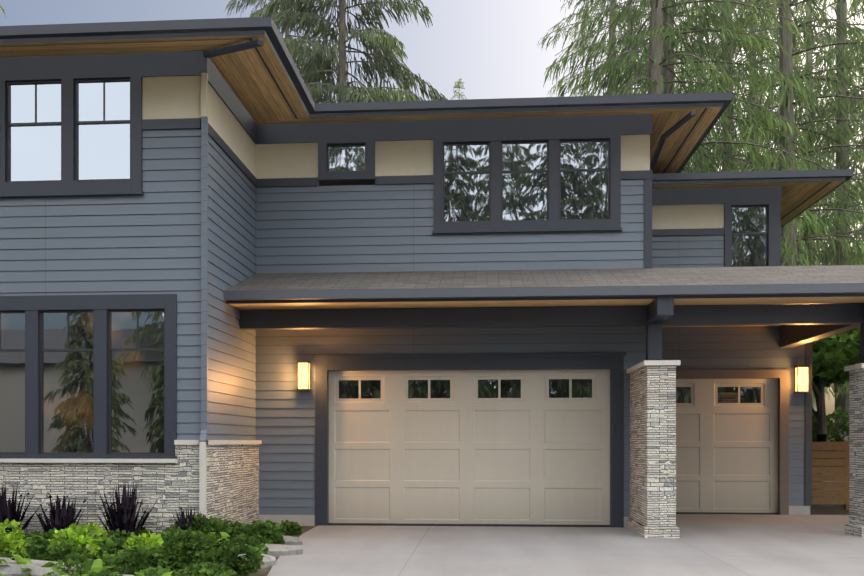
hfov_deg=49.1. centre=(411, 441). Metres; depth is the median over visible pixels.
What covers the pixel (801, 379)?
wall lamp
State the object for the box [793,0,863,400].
tree
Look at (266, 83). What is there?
roof
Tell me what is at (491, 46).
sky
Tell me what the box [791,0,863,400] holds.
tree
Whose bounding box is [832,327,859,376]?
tree
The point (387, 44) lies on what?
tree
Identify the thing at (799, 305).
carport roof
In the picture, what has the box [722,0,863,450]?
tree
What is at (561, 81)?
tree
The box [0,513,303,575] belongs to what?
groundcover foliage
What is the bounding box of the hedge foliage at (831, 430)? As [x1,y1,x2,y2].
[812,406,848,466]
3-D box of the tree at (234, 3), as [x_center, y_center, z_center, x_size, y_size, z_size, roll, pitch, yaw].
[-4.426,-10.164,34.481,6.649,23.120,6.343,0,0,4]
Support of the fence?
on the ground
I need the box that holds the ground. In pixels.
[107,466,848,575]
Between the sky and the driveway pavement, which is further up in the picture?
the sky
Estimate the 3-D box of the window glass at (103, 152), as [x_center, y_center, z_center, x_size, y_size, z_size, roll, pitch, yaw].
[0.596,-3.880,14.476,12.477,1.548,1.730,0,0,-19]
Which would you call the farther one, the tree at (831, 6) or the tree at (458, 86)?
the tree at (458, 86)
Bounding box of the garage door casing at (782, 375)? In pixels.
[676,369,788,514]
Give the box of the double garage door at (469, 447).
[329,369,609,526]
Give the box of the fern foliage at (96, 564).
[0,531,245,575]
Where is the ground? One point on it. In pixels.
(827, 509)
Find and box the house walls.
[0,76,863,537]
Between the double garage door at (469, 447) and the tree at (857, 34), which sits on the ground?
the tree at (857, 34)
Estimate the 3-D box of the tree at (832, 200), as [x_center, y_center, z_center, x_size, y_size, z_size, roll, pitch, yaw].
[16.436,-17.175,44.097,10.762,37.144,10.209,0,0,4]
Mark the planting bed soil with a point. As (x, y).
(262, 572)
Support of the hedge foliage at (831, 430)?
on the ground
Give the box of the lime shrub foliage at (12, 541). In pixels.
[0,519,165,556]
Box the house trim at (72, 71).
[0,51,811,526]
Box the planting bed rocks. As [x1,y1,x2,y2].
[0,535,302,575]
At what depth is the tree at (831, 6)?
48.02 m
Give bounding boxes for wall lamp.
[297,361,310,390]
[795,366,808,392]
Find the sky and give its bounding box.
[0,0,863,441]
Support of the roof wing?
on the house walls
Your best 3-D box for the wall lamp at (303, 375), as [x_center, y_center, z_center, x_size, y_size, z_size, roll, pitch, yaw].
[-1.674,-1.020,14.651,0.194,0.460,0.135,0,0,4]
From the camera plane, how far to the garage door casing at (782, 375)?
16.81 m
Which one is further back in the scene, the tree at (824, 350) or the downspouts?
the tree at (824, 350)
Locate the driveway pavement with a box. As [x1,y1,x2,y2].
[267,514,863,575]
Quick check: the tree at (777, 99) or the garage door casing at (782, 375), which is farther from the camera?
the tree at (777, 99)
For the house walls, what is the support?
on the ground
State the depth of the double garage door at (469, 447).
14.62 m
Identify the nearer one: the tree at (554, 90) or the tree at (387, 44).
the tree at (387, 44)
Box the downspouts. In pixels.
[199,39,695,517]
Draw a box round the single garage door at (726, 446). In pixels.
[676,378,777,514]
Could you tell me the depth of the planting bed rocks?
9.17 m
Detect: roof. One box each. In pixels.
[0,17,732,185]
[224,265,863,362]
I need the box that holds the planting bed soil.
[255,526,315,575]
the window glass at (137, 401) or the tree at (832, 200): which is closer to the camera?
the window glass at (137, 401)
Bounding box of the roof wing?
[652,169,853,226]
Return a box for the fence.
[812,441,848,508]
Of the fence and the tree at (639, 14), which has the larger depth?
the tree at (639, 14)
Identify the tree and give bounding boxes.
[224,0,351,103]
[254,0,447,103]
[450,79,466,99]
[537,0,711,172]
[543,0,818,265]
[547,0,715,168]
[553,0,834,242]
[620,0,854,265]
[637,0,771,170]
[669,0,863,405]
[686,0,859,264]
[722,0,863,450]
[734,0,863,466]
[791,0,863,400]
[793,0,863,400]
[812,283,859,489]
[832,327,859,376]
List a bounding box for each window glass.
[0,311,163,452]
[10,81,765,266]
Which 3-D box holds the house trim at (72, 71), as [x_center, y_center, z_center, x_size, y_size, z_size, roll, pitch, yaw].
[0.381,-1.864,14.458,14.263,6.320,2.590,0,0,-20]
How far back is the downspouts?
11.92 m
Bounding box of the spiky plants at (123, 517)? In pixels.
[0,482,203,537]
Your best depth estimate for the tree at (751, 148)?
26.92 m
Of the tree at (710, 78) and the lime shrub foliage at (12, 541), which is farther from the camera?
the tree at (710, 78)
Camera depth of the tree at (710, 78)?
50.43 m

